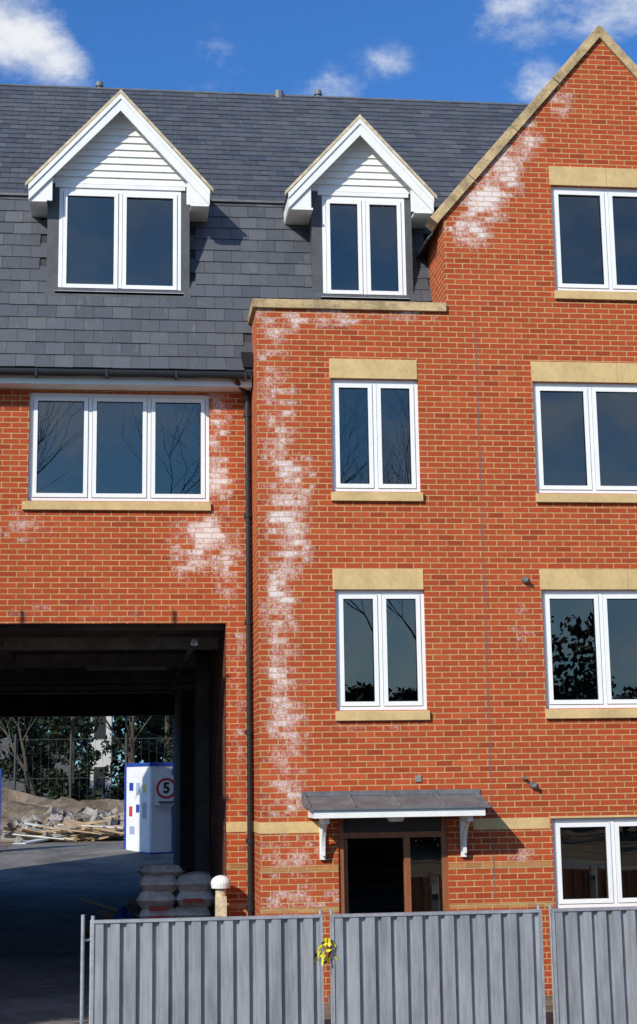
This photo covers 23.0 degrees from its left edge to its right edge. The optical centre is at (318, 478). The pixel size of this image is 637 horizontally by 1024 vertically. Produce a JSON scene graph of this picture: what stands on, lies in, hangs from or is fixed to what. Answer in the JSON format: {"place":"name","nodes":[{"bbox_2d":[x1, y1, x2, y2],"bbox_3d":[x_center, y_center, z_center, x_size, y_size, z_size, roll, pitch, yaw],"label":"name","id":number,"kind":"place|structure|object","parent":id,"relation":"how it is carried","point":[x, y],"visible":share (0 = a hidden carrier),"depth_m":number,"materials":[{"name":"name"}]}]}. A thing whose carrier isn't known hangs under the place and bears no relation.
{"place":"outdoors","nodes":[
{"label":"outdoors","id":0,"kind":"place"},
{"bbox_2d":[0,842,176,1023],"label":"access road","id":1,"kind":"structure","parent":0,"point":[44,888],"depth_m":28.48,"materials":[{"name":"grey asphalt"}]},
{"bbox_2d":[80,915,91,1023],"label":"fence post","id":2,"kind":"object","parent":1,"relation":"on","point":[83,940],"visible":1,"depth_m":16.16,"materials":[{"name":"metal"}]},
{"bbox_2d":[79,897,141,933],"bbox_3d":[-2.957,7.226,25.532,1.891,0.875,4.825,1,-11,-7],"label":"debris heap","id":3,"kind":"object","parent":1,"relation":"on","point":[132,905],"visible":0.11,"depth_m":25.89,"materials":[{"name":"stone"}]},
{"bbox_2d":[112,906,137,918],"bbox_3d":[-2.894,6.634,23.186,0.787,0.569,0.800,1,-11,-7],"label":"blue tarpaulin","id":4,"kind":"object","parent":3,"relation":"on","point":[122,912],"visible":0.16,"depth_m":23.23,"materials":[{"name":"blue plastic"}]},
{"bbox_2d":[124,762,172,853],"bbox_3d":[-3.918,8.602,40.705,2.170,2.370,2.665,-6,-12,26],"label":"site hoarding kiosk","id":5,"kind":"object","parent":1,"relation":"on","point":[148,826],"visible":0.55,"depth_m":39.76,"materials":[{"name":"white paint"}]},
{"bbox_2d":[154,775,172,804],"bbox_3d":[-3.851,7.886,39.558,0.600,0.740,0.027,1,-11,-7],"label":"speed limit sign","id":6,"kind":"object","parent":5,"relation":"attached to","point":[163,790],"visible":0.91,"depth_m":39.54,"materials":[{"name":"white plastic"}]},
{"bbox_2d":[136,863,214,918],"bbox_3d":[-2.016,6.217,22.040,1.120,1.554,0.922,1,-11,-7],"label":"cement bag stack","id":7,"kind":"object","parent":1,"relation":"on","point":[192,896],"visible":0.46,"depth_m":21.76,"materials":[{"name":"paper"}]},
{"bbox_2d":[90,910,323,1023],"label":"corrugated fence panel","id":8,"kind":"object","parent":1,"relation":"on","point":[265,969],"visible":1,"depth_m":16.32,"materials":[{"name":"metal"}]},
{"bbox_2d":[211,875,230,916],"bbox_3d":[-1.243,5.833,19.913,0.257,1.520,0.257,1,-11,-7],"label":"cream bollard","id":9,"kind":"object","parent":1,"relation":"on","point":[220,884],"visible":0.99,"depth_m":19.93,"materials":[{"name":"beige stone"}]},
{"bbox_2d":[209,623,226,916],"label":"passage side walls","id":10,"kind":"structure","parent":0,"point":[217,767],"depth_m":22.50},
{"bbox_2d":[209,815,225,831],"bbox_3d":[-1.466,4.958,22.518,0.012,0.130,4.260,1,-11,-7],"label":"passage band","id":11,"kind":"object","parent":10,"relation":"attached to","point":[217,823],"visible":1,"depth_m":22.24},
{"bbox_2d":[51,111,410,193],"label":"dormer shiplap cladding","id":12,"kind":"structure","parent":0,"point":[119,148],"depth_m":22.07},
{"bbox_2d":[0,838,553,1023],"bbox_3d":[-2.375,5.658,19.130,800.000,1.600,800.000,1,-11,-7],"label":"ground","id":13,"kind":"structure","parent":0,"point":[327,1006],"depth_m":19.12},
{"bbox_2d":[0,769,1,831],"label":"blue hoarding panel","id":14,"kind":"object","parent":13,"relation":"on","point":[0,795],"visible":1,"depth_m":40.41,"materials":[{"name":"paint"}]},
{"bbox_2d":[0,717,16,781],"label":"evergreen tree","id":15,"kind":"object","parent":13,"relation":"on","point":[6,769],"visible":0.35,"depth_m":58.53,"materials":[{"name":"green plant"}]},
{"bbox_2d":[0,717,36,795],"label":"bare tree","id":16,"kind":"object","parent":13,"relation":"on","point":[27,775],"visible":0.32,"depth_m":57.47,"materials":[{"name":"brown plant"}]},
{"bbox_2d":[0,717,59,796],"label":"evergreen tree","id":17,"kind":"object","parent":13,"relation":"on","point":[34,756],"visible":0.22,"depth_m":60.82,"materials":[{"name":"green plant"}]},
{"bbox_2d":[0,716,112,798],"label":"walls","id":18,"kind":"structure","parent":13,"relation":"on","point":[102,762],"depth_m":68.55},
{"bbox_2d":[0,738,75,760],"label":"house roof","id":19,"kind":"structure","parent":18,"relation":"on","point":[5,743],"depth_m":68.68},
{"bbox_2d":[93,716,105,789],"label":"house windows","id":20,"kind":"structure","parent":18,"relation":"attached to","point":[100,733],"depth_m":68.16,"materials":[{"name":"black glass"}]},
{"bbox_2d":[0,815,123,843],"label":"timber pile","id":21,"kind":"object","parent":13,"relation":"on","point":[67,830],"visible":0.75,"depth_m":45.55,"materials":[{"name":"brown wood"}]},
{"bbox_2d":[0,806,123,842],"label":"rubble pile","id":22,"kind":"object","parent":13,"relation":"on","point":[52,814],"visible":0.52,"depth_m":48.06,"materials":[{"name":"stone"}]},
{"bbox_2d":[1,788,123,826],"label":"earth mound","id":23,"kind":"object","parent":13,"relation":"on","point":[18,804],"visible":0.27,"depth_m":52.11,"materials":[{"name":"brown soil"}]},
{"bbox_2d":[30,716,103,800],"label":"evergreen tree","id":24,"kind":"object","parent":13,"relation":"on","point":[55,789],"visible":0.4,"depth_m":58.10,"materials":[{"name":"green plant"}]},
{"bbox_2d":[1,733,164,798],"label":"boundary fence","id":25,"kind":"object","parent":13,"relation":"on","point":[126,738],"visible":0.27,"depth_m":56.96,"materials":[{"name":"metal"}]},
{"bbox_2d":[0,716,173,799],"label":"distant trees","id":26,"kind":"object","parent":13,"relation":"on","point":[117,729],"visible":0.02,"depth_m":75.83,"materials":[{"name":"green plant"}]},
{"bbox_2d":[96,716,151,762],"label":"bare tree","id":27,"kind":"object","parent":13,"relation":"on","point":[131,757],"visible":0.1,"depth_m":59.39,"materials":[{"name":"brown plant"}]},
{"bbox_2d":[100,716,160,799],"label":"evergreen tree","id":28,"kind":"object","parent":13,"relation":"on","point":[116,791],"visible":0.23,"depth_m":62.43,"materials":[{"name":"green plant"}]},
{"bbox_2d":[134,716,173,761],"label":"evergreen tree","id":29,"kind":"object","parent":13,"relation":"on","point":[168,750],"visible":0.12,"depth_m":61.84,"materials":[{"name":"green plant"}]},
{"bbox_2d":[0,39,636,1002],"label":"brick walls","id":30,"kind":"structure","parent":13,"relation":"on","point":[492,271],"depth_m":20.70,"materials":[{"name":"brick"}]},
{"bbox_2d":[0,623,224,892],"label":"passage ceiling beams","id":31,"kind":"structure","parent":30,"relation":"attached to","point":[49,654],"depth_m":25.09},
{"bbox_2d":[0,639,197,695],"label":"passage services","id":32,"kind":"object","parent":31,"relation":"hanging from","point":[186,658],"visible":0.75,"depth_m":26.43,"materials":[{"name":"grey metal"}]},
{"bbox_2d":[0,375,251,391],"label":"eaves fascia and soffit","id":33,"kind":"structure","parent":30,"relation":"attached to","point":[114,383],"depth_m":21.12,"materials":[{"name":"white plastic"}]},
{"bbox_2d":[0,352,253,915],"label":"gutter and downpipe","id":34,"kind":"object","parent":30,"relation":"attached to","point":[247,359],"visible":0.94,"depth_m":20.90,"materials":[{"name":"black plastic"}]},
{"bbox_2d":[1,91,636,370],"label":"roof deck","id":35,"kind":"structure","parent":30,"relation":"on","point":[90,240],"depth_m":22.34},
{"bbox_2d":[0,84,527,370],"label":"slate roof covering","id":36,"kind":"object","parent":35,"relation":"on","point":[441,149],"visible":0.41,"depth_m":22.57,"materials":[{"name":"grey stone"}]},
{"bbox_2d":[44,183,415,301],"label":"dormer cheeks","id":37,"kind":"object","parent":36,"relation":"on","point":[315,237],"visible":0.41,"depth_m":21.95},
{"bbox_2d":[28,94,433,300],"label":"dormer bargeboards","id":38,"kind":"object","parent":36,"relation":"on","point":[298,210],"visible":0.91,"depth_m":21.97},
{"bbox_2d":[25,89,436,199],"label":"dormer verges","id":39,"kind":"structure","parent":38,"relation":"on","point":[180,155],"depth_m":21.93,"materials":[{"name":"white plastic"}]},
{"bbox_2d":[0,81,528,207],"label":"roof ridges and vents","id":40,"kind":"object","parent":36,"relation":"on","point":[277,93],"visible":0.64,"depth_m":26.42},
{"bbox_2d":[22,166,636,818],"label":"stone lintels and sills","id":41,"kind":"object","parent":30,"relation":"attached to","point":[540,372],"visible":0.96,"depth_m":20.86,"materials":[{"name":"beige stone"}]},
{"bbox_2d":[28,187,636,907],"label":"window frames","id":42,"kind":"structure","parent":30,"relation":"attached to","point":[598,597],"depth_m":21.08,"materials":[{"name":"white plastic"}]},
{"bbox_2d":[36,195,636,898],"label":"window gaskets","id":43,"kind":"object","parent":42,"relation":"attached to","point":[340,469],"depth_m":21.20,"materials":[{"name":"black rubber"}]},
{"bbox_2d":[226,817,549,833],"bbox_3d":[4.155,4.507,20.629,10.693,0.140,0.924,1,-11,-7],"label":"stone band course","id":44,"kind":"object","parent":30,"relation":"attached to","point":[478,824],"visible":0.93,"depth_m":19.93,"materials":[{"name":"beige stone"}]},
{"bbox_2d":[226,862,552,913],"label":"buff brick bands","id":45,"kind":"object","parent":30,"relation":"attached to","point":[451,867],"visible":0.94,"depth_m":19.75,"materials":[{"name":"beige brick"}]},
{"bbox_2d":[338,816,448,913],"bbox_3d":[0.895,5.397,20.087,1.400,2.180,0.920,1,-11,-7],"label":"timber door frame","id":46,"kind":"object","parent":30,"relation":"attached to","point":[406,828],"visible":0.45,"depth_m":19.79,"materials":[{"name":"brown wood"}]},
{"bbox_2d":[301,789,490,859],"bbox_3d":[0.970,4.309,19.466,2.300,0.840,0.659,1,-11,-7],"label":"door canopy","id":47,"kind":"object","parent":30,"relation":"attached to","point":[464,805],"visible":1,"depth_m":19.44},
{"bbox_2d":[248,24,636,323],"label":"stone copings","id":48,"kind":"object","parent":30,"relation":"attached to","point":[533,106],"visible":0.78,"depth_m":21.53,"materials":[{"name":"beige stone"}]},
{"bbox_2d":[415,318,538,897],"bbox_3d":[1.992,1.526,20.429,1.593,7.680,0.112,0,-11,-6],"label":"movement joint and vents","id":49,"kind":"object","parent":30,"relation":"attached to","point":[532,784],"visible":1,"depth_m":20.38,"materials":[{"name":"grey plastic"}]},
{"bbox_2d":[0,209,636,911],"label":"interior floors and partitions","id":50,"kind":"object","parent":13,"relation":"on","point":[60,469],"visible":0.2,"depth_m":24.55,"materials":[{"name":"paint"}]},
{"bbox_2d":[328,994,330,1004],"bbox_3d":[0.985,6.386,19.197,1.700,0.100,0.400,1,-11,-7],"label":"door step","id":51,"kind":"object","parent":13,"relation":"on","point":[329,998],"depth_m":19.15,"materials":[{"name":"concrete"}]},
{"bbox_2d":[329,905,545,1023],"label":"corrugated fence panel","id":52,"kind":"object","parent":13,"relation":"on","point":[464,967],"visible":1,"depth_m":16.59,"materials":[{"name":"metal"}]},
{"bbox_2d":[314,938,337,964],"bbox_3d":[0.060,4.972,16.446,0.251,0.293,0.170,10,-16,-45],"label":"warning tape","id":53,"kind":"object","parent":52,"relation":"attached to","point":[323,956],"visible":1,"depth_m":16.43,"materials":[{"name":"yellow plastic"}]},
{"bbox_2d":[548,904,636,1023],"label":"corrugated fence panel","id":54,"kind":"object","parent":13,"relation":"on","point":[593,950],"visible":1,"depth_m":16.81,"materials":[{"name":"metal"}]},
{"bbox_2d":[0,0,636,784],"label":"sky","id":55,"kind":"structure","parent":0,"point":[498,51],"materials":[{"name":"blue"}]},
{"bbox_2d":[348,853,403,913],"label":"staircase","id":56,"kind":"structure","parent":0,"point":[375,884],"depth_m":22.29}
]}

